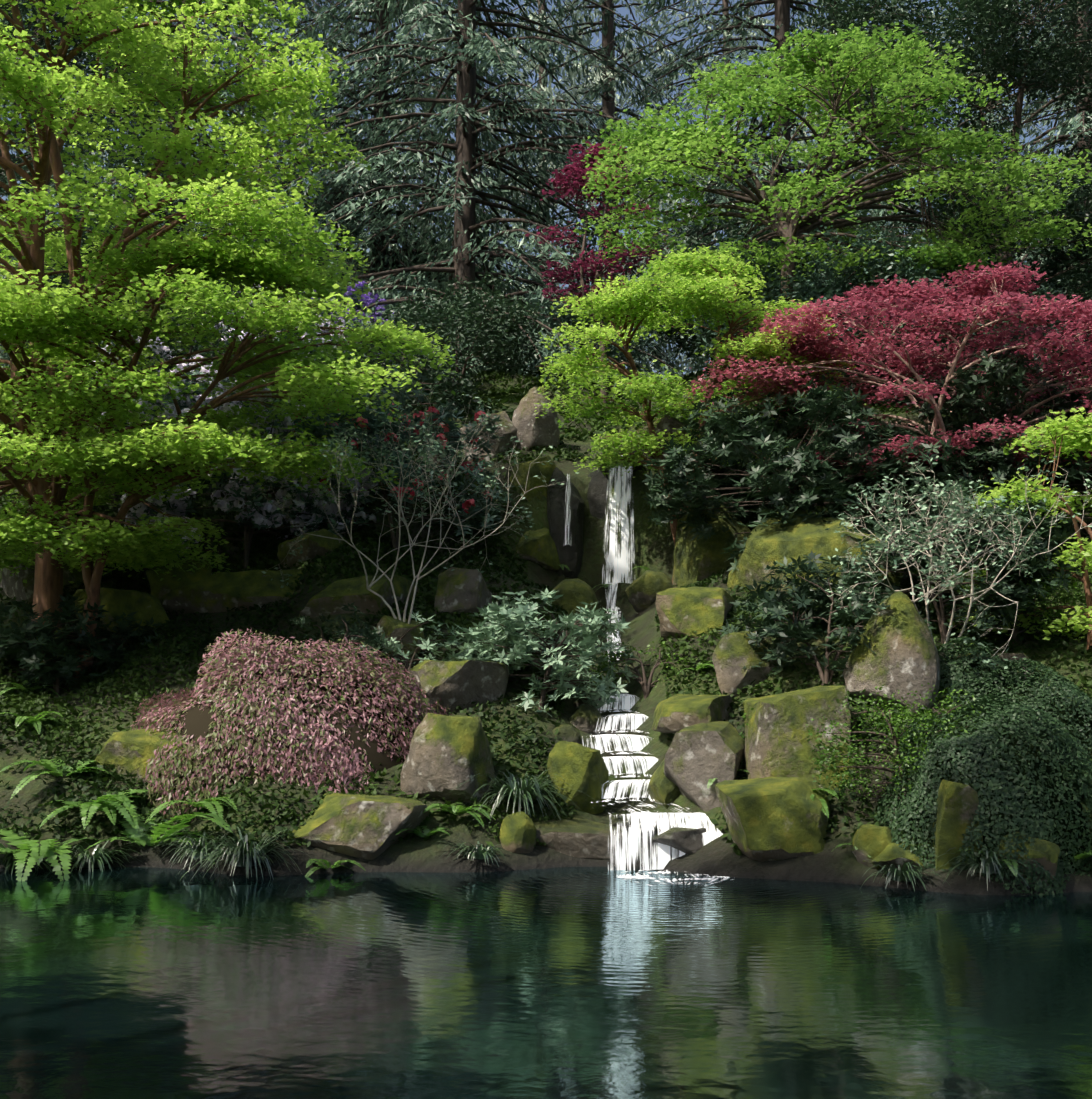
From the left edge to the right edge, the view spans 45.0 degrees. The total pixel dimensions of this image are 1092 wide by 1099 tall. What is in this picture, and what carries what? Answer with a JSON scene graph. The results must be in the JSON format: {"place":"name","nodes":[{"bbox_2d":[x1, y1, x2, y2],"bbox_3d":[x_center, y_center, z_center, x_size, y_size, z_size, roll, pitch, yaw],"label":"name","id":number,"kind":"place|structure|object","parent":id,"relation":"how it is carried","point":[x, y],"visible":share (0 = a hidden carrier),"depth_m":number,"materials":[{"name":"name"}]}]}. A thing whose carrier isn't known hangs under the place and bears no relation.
{"place":"outdoors","nodes":[
{"label":"outdoors","id":0,"kind":"place"},
{"bbox_2d":[0,0,1089,379],"label":"sky","id":1,"kind":"structure","parent":0,"point":[623,11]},
{"bbox_2d":[0,867,1091,1098],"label":"pond water","id":2,"kind":"structure","parent":0,"point":[528,983],"depth_m":7.15,"materials":[{"name":"liquid"}]},
{"bbox_2d":[0,373,1091,894],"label":"ground","id":3,"kind":"structure","parent":0,"point":[654,545],"depth_m":13.72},
{"bbox_2d":[0,511,83,603],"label":"rock","id":4,"kind":"object","parent":3,"relation":"on","point":[15,586],"visible":0.12,"depth_m":17.03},
{"bbox_2d":[0,593,161,695],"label":"shrub","id":5,"kind":"object","parent":3,"relation":"on","point":[66,669],"depth_m":15.21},
{"bbox_2d":[0,0,194,292],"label":"dark tree","id":6,"kind":"object","parent":3,"relation":"on","point":[24,12],"depth_m":25.59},
{"bbox_2d":[71,587,169,648],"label":"ledge rock","id":7,"kind":"object","parent":3,"relation":"on","point":[146,606],"visible":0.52,"depth_m":16.18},
{"bbox_2d":[14,317,239,442],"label":"rhododendron flowers","id":8,"kind":"object","parent":3,"relation":"on","point":[182,365],"visible":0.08,"depth_m":20.40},
{"bbox_2d":[94,727,192,783],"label":"boulder","id":9,"kind":"object","parent":3,"relation":"on","point":[131,752],"visible":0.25,"depth_m":13.05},
{"bbox_2d":[57,293,292,430],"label":"understory leaves","id":10,"kind":"object","parent":3,"relation":"on","point":[174,352],"depth_m":22.27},
{"bbox_2d":[145,559,211,603],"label":"ledge rock","id":11,"kind":"object","parent":3,"relation":"on","point":[168,583],"visible":0.35,"depth_m":16.99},
{"bbox_2d":[0,0,380,627],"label":"maple tree","id":12,"kind":"object","parent":3,"relation":"on","point":[127,547],"depth_m":15.56,"materials":[{"name":"plant"}]},
{"bbox_2d":[0,0,413,366],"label":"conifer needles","id":13,"kind":"object","parent":3,"relation":"on","point":[240,108],"depth_m":35.47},
{"bbox_2d":[0,229,458,677],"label":"maple","id":14,"kind":"object","parent":3,"relation":"on","point":[200,266],"depth_m":14.78,"materials":[{"name":"plant"}]},
{"bbox_2d":[161,569,307,614],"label":"ledge rock","id":15,"kind":"object","parent":3,"relation":"on","point":[218,592],"visible":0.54,"depth_m":16.53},
{"bbox_2d":[118,381,380,552],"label":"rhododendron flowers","id":16,"kind":"object","parent":3,"relation":"on","point":[332,508],"visible":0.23,"depth_m":18.14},
{"bbox_2d":[124,391,387,557],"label":"rhododendron leaves","id":17,"kind":"object","parent":3,"relation":"on","point":[291,515],"visible":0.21,"depth_m":18.14,"materials":[{"name":"green plant"}]},
{"bbox_2d":[181,421,361,570],"bbox_3d":[-4.241,-0.758,18.811,3.222,2.401,2.470,0,-6,1],"label":"rhododendron wood","id":18,"kind":"object","parent":3,"relation":"on","point":[248,535],"visible":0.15,"depth_m":18.06,"materials":[{"name":"brown plant"}]},
{"bbox_2d":[277,529,343,567],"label":"rock","id":19,"kind":"object","parent":3,"relation":"on","point":[319,546],"visible":0.58,"depth_m":17.26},
{"bbox_2d":[288,602,403,670],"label":"shrub leaves","id":20,"kind":"object","parent":3,"relation":"on","point":[366,634],"visible":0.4,"depth_m":14.61,"materials":[{"name":"green plant"}]},
{"bbox_2d":[287,281,409,380],"bbox_3d":[-4.428,-4.524,29.208,2.875,3.072,3.020,0,-6,1],"label":"flowering shrub","id":21,"kind":"object","parent":3,"relation":"on","point":[367,298],"depth_m":28.68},
{"bbox_2d":[288,791,428,859],"bbox_3d":[-1.700,2.660,12.168,1.223,0.809,1.021,0,-6,1],"label":"flat rock","id":22,"kind":"object","parent":3,"relation":"on","point":[367,827],"visible":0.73,"depth_m":11.77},
{"bbox_2d":[299,574,420,617],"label":"ledge rock","id":23,"kind":"object","parent":3,"relation":"on","point":[331,598],"visible":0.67,"depth_m":15.80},
{"bbox_2d":[253,0,511,362],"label":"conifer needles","id":24,"kind":"object","parent":3,"relation":"on","point":[398,107],"depth_m":49.16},
{"bbox_2d":[209,0,561,374],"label":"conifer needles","id":25,"kind":"object","parent":3,"relation":"on","point":[364,134],"depth_m":38.86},
{"bbox_2d":[293,398,492,520],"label":"red flowers","id":26,"kind":"object","parent":3,"relation":"on","point":[468,503],"visible":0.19,"depth_m":18.14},
{"bbox_2d":[305,304,486,423],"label":"understory leaves","id":27,"kind":"object","parent":3,"relation":"on","point":[468,389],"depth_m":22.08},
{"bbox_2d":[375,615,424,658],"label":"rock","id":28,"kind":"object","parent":3,"relation":"on","point":[393,628],"visible":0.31,"depth_m":14.99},
{"bbox_2d":[320,391,481,550],"bbox_3d":[-2.030,-1.064,18.529,2.383,2.504,2.157,0,-6,1],"label":"rhododendron wood","id":29,"kind":"object","parent":3,"relation":"on","point":[394,541],"visible":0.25,"depth_m":17.99,"materials":[{"name":"brown plant"}]},
{"bbox_2d":[289,366,514,543],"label":"rhododendron leaves","id":30,"kind":"object","parent":3,"relation":"on","point":[376,426],"visible":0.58,"depth_m":18.34,"materials":[{"name":"green plant"}]},
{"bbox_2d":[347,611,466,689],"bbox_3d":[-1.584,1.194,14.831,1.456,1.022,1.355,0,-6,1],"label":"shrub","id":31,"kind":"object","parent":3,"relation":"on","point":[397,647],"depth_m":14.69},
{"bbox_2d":[256,385,563,623],"bbox_3d":[-1.630,-0.441,15.528,3.546,3.216,2.432,3,-7,-25],"label":"twiggy wood","id":32,"kind":"object","parent":3,"relation":"on","point":[400,510],"visible":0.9,"depth_m":15.53,"materials":[{"name":"brown plant"}]},
{"bbox_2d":[243,373,578,587],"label":"twiggy leaves","id":33,"kind":"object","parent":32,"relation":"on","point":[420,451],"visible":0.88,"depth_m":15.67,"materials":[{"name":"green plant"}]},
{"bbox_2d":[400,713,494,802],"bbox_3d":[-0.943,2.149,12.847,0.860,1.113,0.863,-3,-7,29],"label":"boulder","id":34,"kind":"object","parent":3,"relation":"on","point":[446,755],"visible":0.81,"depth_m":12.52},
{"bbox_2d":[366,271,546,391],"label":"understory leaves","id":35,"kind":"object","parent":3,"relation":"on","point":[463,312],"depth_m":24.15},
{"bbox_2d":[409,659,508,713],"bbox_3d":[-1.022,1.684,14.471,0.981,0.954,1.034,5,-8,-42],"label":"rock block","id":36,"kind":"object","parent":3,"relation":"on","point":[453,685],"visible":0.67,"depth_m":14.16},
{"bbox_2d":[434,567,491,615],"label":"rock","id":37,"kind":"object","parent":3,"relation":"on","point":[460,590],"visible":0.6,"depth_m":16.10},
{"bbox_2d":[217,0,728,396],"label":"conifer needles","id":38,"kind":"object","parent":3,"relation":"on","point":[504,56],"depth_m":32.10,"materials":[{"name":"plant"}]},
{"bbox_2d":[459,411,516,462],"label":"boulder","id":39,"kind":"object","parent":3,"relation":"on","point":[508,432],"visible":0.27,"depth_m":20.68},
{"bbox_2d":[499,812,535,852],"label":"rock","id":40,"kind":"object","parent":3,"relation":"on","point":[517,832],"visible":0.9,"depth_m":11.96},
{"bbox_2d":[0,769,1059,890],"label":"grass clumps","id":41,"kind":"object","parent":3,"relation":"on","point":[527,792],"visible":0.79,"depth_m":11.65,"materials":[{"name":"green plant"}]},
{"bbox_2d":[509,455,560,501],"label":"boulder","id":42,"kind":"object","parent":3,"relation":"on","point":[539,470],"visible":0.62,"depth_m":19.68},
{"bbox_2d":[512,387,559,450],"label":"point rock","id":43,"kind":"object","parent":3,"relation":"on","point":[540,431],"visible":0.67,"depth_m":20.83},
{"bbox_2d":[515,528,560,570],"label":"boulder","id":44,"kind":"object","parent":3,"relation":"on","point":[538,546],"visible":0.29,"depth_m":19.20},
{"bbox_2d":[445,588,641,715],"bbox_3d":[-0.037,1.151,14.722,2.226,1.489,1.547,0,-6,1],"label":"rhododendron","id":45,"kind":"object","parent":3,"relation":"on","point":[518,619],"depth_m":14.53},
{"bbox_2d":[0,394,1091,861],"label":"ground cover","id":46,"kind":"object","parent":3,"relation":"on","point":[34,704],"visible":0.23,"depth_m":14.71,"materials":[{"name":"green plant"}]},
{"bbox_2d":[129,628,451,820],"bbox_3d":[-2.705,2.369,13.759,3.756,3.063,2.765,0,-6,1],"label":"flowering shrub","id":47,"kind":"object","parent":46,"relation":"on","point":[226,670],"depth_m":13.07,"materials":[{"name":"plant"}]},
{"bbox_2d":[0,564,1091,880],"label":"ferns","id":48,"kind":"object","parent":3,"relation":"on","point":[136,828],"visible":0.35,"depth_m":12.07,"materials":[{"name":"green plant"}]},
{"bbox_2d":[0,358,1091,447],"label":"ground cover","id":49,"kind":"object","parent":3,"relation":"on","point":[503,395],"visible":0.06,"depth_m":24.23,"materials":[{"name":"green plant"}]},
{"bbox_2d":[436,0,659,374],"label":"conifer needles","id":50,"kind":"object","parent":3,"relation":"on","point":[547,92],"depth_m":60.65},
{"bbox_2d":[542,454,583,578],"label":"rock","id":51,"kind":"object","parent":3,"relation":"on","point":[570,555],"visible":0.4,"depth_m":19.50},
{"bbox_2d":[548,579,598,622],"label":"mossy boulder","id":52,"kind":"object","parent":3,"relation":"on","point":[574,592],"visible":0.46,"depth_m":16.95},
{"bbox_2d":[492,284,655,378],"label":"understory leaves","id":53,"kind":"object","parent":3,"relation":"on","point":[564,319],"depth_m":28.74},
{"bbox_2d":[546,741,608,813],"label":"mossy rock","id":54,"kind":"object","parent":3,"relation":"on","point":[582,768],"visible":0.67,"depth_m":12.93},
{"bbox_2d":[534,814,628,859],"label":"shelf rock","id":55,"kind":"object","parent":3,"relation":"on","point":[578,836],"visible":0.44,"depth_m":12.09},
{"bbox_2d":[416,0,747,379],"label":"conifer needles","id":56,"kind":"object","parent":3,"relation":"on","point":[586,42],"depth_m":46.24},
{"bbox_2d":[525,141,672,403],"bbox_3d":[1.075,-5.592,27.003,3.096,5.682,3.271,0,-6,1],"label":"purple maple","id":57,"kind":"object","parent":3,"relation":"on","point":[560,178],"depth_m":26.79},
{"bbox_2d":[587,448,647,518],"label":"rock","id":58,"kind":"object","parent":3,"relation":"on","point":[597,497],"visible":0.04,"depth_m":19.83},
{"bbox_2d":[549,0,685,376],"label":"conifer needles","id":59,"kind":"object","parent":3,"relation":"on","point":[597,62],"depth_m":83.56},
{"bbox_2d":[602,455,634,583],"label":"waterfall","id":60,"kind":"object","parent":3,"relation":"on","point":[621,564],"visible":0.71,"depth_m":19.10,"materials":[{"name":"liquid"}]},
{"bbox_2d":[588,638,687,698],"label":"shrub leaves","id":61,"kind":"object","parent":3,"relation":"on","point":[615,656],"depth_m":14.70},
{"bbox_2d":[625,570,672,612],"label":"mossy boulder","id":62,"kind":"object","parent":3,"relation":"on","point":[644,588],"visible":0.71,"depth_m":18.04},
{"bbox_2d":[647,758,679,808],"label":"cascade rock","id":63,"kind":"object","parent":3,"relation":"on","point":[662,788],"visible":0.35,"depth_m":12.69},
{"bbox_2d":[608,813,722,869],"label":"waterfall","id":64,"kind":"structure","parent":3,"relation":"on","point":[663,853],"depth_m":11.86,"materials":[{"name":"liquid"}]},
{"bbox_2d":[648,825,708,853],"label":"shelf rock","id":65,"kind":"object","parent":3,"relation":"on","point":[687,840],"visible":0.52,"depth_m":11.78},
{"bbox_2d":[651,694,732,733],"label":"mossy boulder","id":66,"kind":"object","parent":3,"relation":"on","point":[674,714],"visible":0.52,"depth_m":13.16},
{"bbox_2d":[655,587,734,640],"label":"rock","id":67,"kind":"object","parent":3,"relation":"on","point":[686,611],"visible":0.67,"depth_m":15.04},
{"bbox_2d":[534,245,867,583],"bbox_3d":[2.146,-1.772,18.776,4.587,4.915,3.960,0,-6,1],"label":"maple","id":68,"kind":"object","parent":3,"relation":"on","point":[686,282],"depth_m":18.22,"materials":[{"name":"plant"}]},
{"bbox_2d":[664,721,744,811],"bbox_3d":[1.554,2.094,12.682,0.754,0.870,0.811,-3,-7,25],"label":"cascade rock","id":69,"kind":"object","parent":3,"relation":"on","point":[698,757],"visible":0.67,"depth_m":12.37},
{"bbox_2d":[673,501,750,587],"bbox_3d":[2.236,0.106,17.886,0.936,1.465,1.091,4,-7,-35],"label":"mossy boulder","id":70,"kind":"object","parent":3,"relation":"on","point":[695,559],"visible":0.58,"depth_m":17.54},
{"bbox_2d":[619,0,821,379],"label":"conifer needles","id":71,"kind":"object","parent":3,"relation":"on","point":[749,34],"depth_m":64.41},
{"bbox_2d":[657,395,801,510],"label":"dark leaves","id":72,"kind":"object","parent":3,"relation":"on","point":[706,470],"visible":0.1,"depth_m":18.90,"materials":[{"name":"green plant"}]},
{"bbox_2d":[641,206,842,363],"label":"understory leaves","id":73,"kind":"object","parent":3,"relation":"on","point":[683,343],"depth_m":27.27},
{"bbox_2d":[712,631,779,697],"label":"rock","id":74,"kind":"object","parent":3,"relation":"on","point":[730,662],"visible":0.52,"depth_m":13.71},
{"bbox_2d":[715,777,829,861],"bbox_3d":[2.087,2.491,11.751,1.121,0.935,1.005,0,-6,1],"label":"rock","id":75,"kind":"object","parent":3,"relation":"on","point":[773,818],"visible":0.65,"depth_m":11.39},
{"bbox_2d":[568,0,995,373],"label":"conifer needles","id":76,"kind":"object","parent":3,"relation":"on","point":[674,74],"depth_m":37.09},
{"bbox_2d":[727,506,853,593],"bbox_3d":[2.973,0.000,16.101,1.055,1.214,1.506,3,-7,-23],"label":"mossy boulder","id":77,"kind":"object","parent":3,"relation":"on","point":[763,549],"visible":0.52,"depth_m":15.82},
{"bbox_2d":[672,215,916,393],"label":"understory leaves","id":78,"kind":"object","parent":3,"relation":"on","point":[776,245],"depth_m":22.40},
{"bbox_2d":[743,685,856,796],"bbox_3d":[2.368,2.057,12.368,1.020,1.558,0.929,0,-6,1],"label":"mossy boulder","id":79,"kind":"object","parent":3,"relation":"on","point":[777,743],"visible":0.62,"depth_m":12.15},
{"bbox_2d":[678,405,941,533],"bbox_3d":[3.459,-0.825,17.338,3.690,2.355,2.644,0,-6,1],"label":"dark wood","id":80,"kind":"object","parent":3,"relation":"on","point":[790,490],"visible":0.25,"depth_m":17.04,"materials":[{"name":"brown plant"}]},
{"bbox_2d":[642,373,983,571],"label":"dark leaves","id":81,"kind":"object","parent":80,"relation":"attached to","point":[845,441],"visible":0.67,"depth_m":16.65,"materials":[{"name":"green plant"}]},
{"bbox_2d":[754,574,867,685],"bbox_3d":[2.881,0.899,13.689,1.385,1.257,1.450,0,-6,1],"label":"rhododendron wood","id":82,"kind":"object","parent":3,"relation":"on","point":[826,677],"visible":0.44,"depth_m":13.36,"materials":[{"name":"brown plant"}]},
{"bbox_2d":[716,551,933,675],"bbox_3d":[2.840,0.819,13.689,2.181,1.634,2.097,0,-6,1],"label":"shrub","id":83,"kind":"object","parent":3,"relation":"on","point":[777,610],"visible":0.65,"depth_m":13.54,"materials":[{"name":"green plant"}]},
{"bbox_2d":[573,17,1091,390],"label":"green maple","id":84,"kind":"object","parent":3,"relation":"on","point":[773,88],"depth_m":21.56,"materials":[{"name":"plant"}]},
{"bbox_2d":[714,0,975,364],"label":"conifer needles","id":85,"kind":"object","parent":3,"relation":"on","point":[762,33],"depth_m":50.72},
{"bbox_2d":[852,824,896,869],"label":"rock","id":86,"kind":"object","parent":3,"relation":"on","point":[872,841],"visible":0.77,"depth_m":10.97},
{"bbox_2d":[841,532,908,585],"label":"rock","id":87,"kind":"object","parent":3,"relation":"on","point":[896,578],"visible":0.17,"depth_m":15.39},
{"bbox_2d":[748,221,1004,395],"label":"understory leaves","id":88,"kind":"object","parent":3,"relation":"on","point":[860,245],"depth_m":21.32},
{"bbox_2d":[686,259,1091,531],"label":"maple","id":89,"kind":"object","parent":3,"relation":"on","point":[968,288],"depth_m":17.35,"materials":[{"name":"plant"}]},
{"bbox_2d":[842,592,939,713],"bbox_3d":[3.421,1.084,13.023,0.923,1.339,0.906,-3,-7,28],"label":"point rock","id":90,"kind":"object","parent":3,"relation":"on","point":[905,660],"visible":0.75,"depth_m":12.70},
{"bbox_2d":[863,841,923,870],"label":"rock","id":91,"kind":"object","parent":3,"relation":"on","point":[895,854],"visible":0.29,"depth_m":10.79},
{"bbox_2d":[822,704,973,801],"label":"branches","id":92,"kind":"object","parent":3,"relation":"on","point":[895,741],"visible":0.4,"depth_m":11.63,"materials":[{"name":"green plant"}]},
{"bbox_2d":[806,683,995,802],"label":"leaves","id":93,"kind":"object","parent":3,"relation":"on","point":[899,722],"visible":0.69,"depth_m":11.56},
{"bbox_2d":[786,0,1091,373],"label":"dark tree","id":94,"kind":"object","parent":3,"relation":"on","point":[983,30],"depth_m":24.21,"materials":[{"name":"plant"}]},
{"bbox_2d":[826,257,1075,410],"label":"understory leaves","id":95,"kind":"object","parent":3,"relation":"on","point":[943,340],"depth_m":20.70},
{"bbox_2d":[870,504,1040,643],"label":"shrub branches","id":96,"kind":"object","parent":3,"relation":"on","point":[942,617],"visible":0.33,"depth_m":14.22,"materials":[{"name":"brown plant"}]},
{"bbox_2d":[832,477,1088,643],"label":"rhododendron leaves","id":97,"kind":"object","parent":96,"relation":"on","point":[1022,591],"visible":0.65,"depth_m":14.06,"materials":[{"name":"green plant"}]},
{"bbox_2d":[933,779,982,870],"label":"yellow rock","id":98,"kind":"object","parent":3,"relation":"on","point":[958,804],"visible":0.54,"depth_m":10.60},
{"bbox_2d":[830,462,1091,659],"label":"shrub","id":99,"kind":"object","parent":3,"relation":"on","point":[970,595],"visible":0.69,"depth_m":13.46,"materials":[{"name":"grey plant"}]},
{"bbox_2d":[816,454,1091,668],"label":"twiggy leaves","id":100,"kind":"object","parent":99,"relation":"attached to","point":[924,506],"visible":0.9,"depth_m":13.23,"materials":[{"name":"green plant"}]},
{"bbox_2d":[940,657,1016,698],"bbox_3d":[4.284,1.696,13.442,1.290,1.204,1.204,0,-6,1],"label":"azalea mound","id":101,"kind":"object","parent":3,"relation":"on","point":[973,664],"visible":0.04,"depth_m":13.14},
{"bbox_2d":[937,636,1031,701],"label":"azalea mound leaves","id":102,"kind":"object","parent":101,"relation":"attached to","point":[944,666],"visible":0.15,"depth_m":13.12,"materials":[{"name":"green plant"}]},
{"bbox_2d":[867,330,1091,562],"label":"dark leaves","id":103,"kind":"object","parent":3,"relation":"on","point":[1013,373],"visible":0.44,"depth_m":17.18,"materials":[{"name":"green plant"}]},
{"bbox_2d":[883,0,1091,368],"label":"conifer needles","id":104,"kind":"object","parent":3,"relation":"on","point":[1068,128],"depth_m":34.29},
{"bbox_2d":[900,729,1091,872],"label":"foliage","id":105,"kind":"object","parent":3,"relation":"on","point":[1048,769],"visible":0.08,"depth_m":10.89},
{"bbox_2d":[871,693,1091,895],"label":"azalea mound leaves","id":106,"kind":"object","parent":105,"relation":"on","point":[1014,710],"visible":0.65,"depth_m":10.83,"materials":[{"name":"green plant"}]},
{"bbox_2d":[946,551,1087,645],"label":"leaves","id":107,"kind":"object","parent":3,"relation":"on","point":[1058,612],"depth_m":14.35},
{"bbox_2d":[947,407,1091,649],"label":"lime maple","id":108,"kind":"object","parent":3,"relation":"on","point":[1079,440],"depth_m":14.09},
{"bbox_2d":[997,831,1059,884],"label":"rock","id":109,"kind":"object","parent":3,"relation":"on","point":[1051,852],"visible":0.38,"depth_m":10.44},
{"bbox_2d":[973,684,1091,755],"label":"azalea mound","id":110,"kind":"object","parent":3,"relation":"on","point":[1080,719],"visible":0.06,"depth_m":12.30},
{"bbox_2d":[946,658,1091,774],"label":"azalea leaves","id":111,"kind":"object","parent":110,"relation":"on","point":[1063,686],"visible":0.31,"depth_m":12.44,"materials":[{"name":"green plant"}]},
{"bbox_2d":[980,215,1091,366],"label":"understory leaves","id":112,"kind":"object","parent":3,"relation":"on","point":[1074,283],"depth_m":25.77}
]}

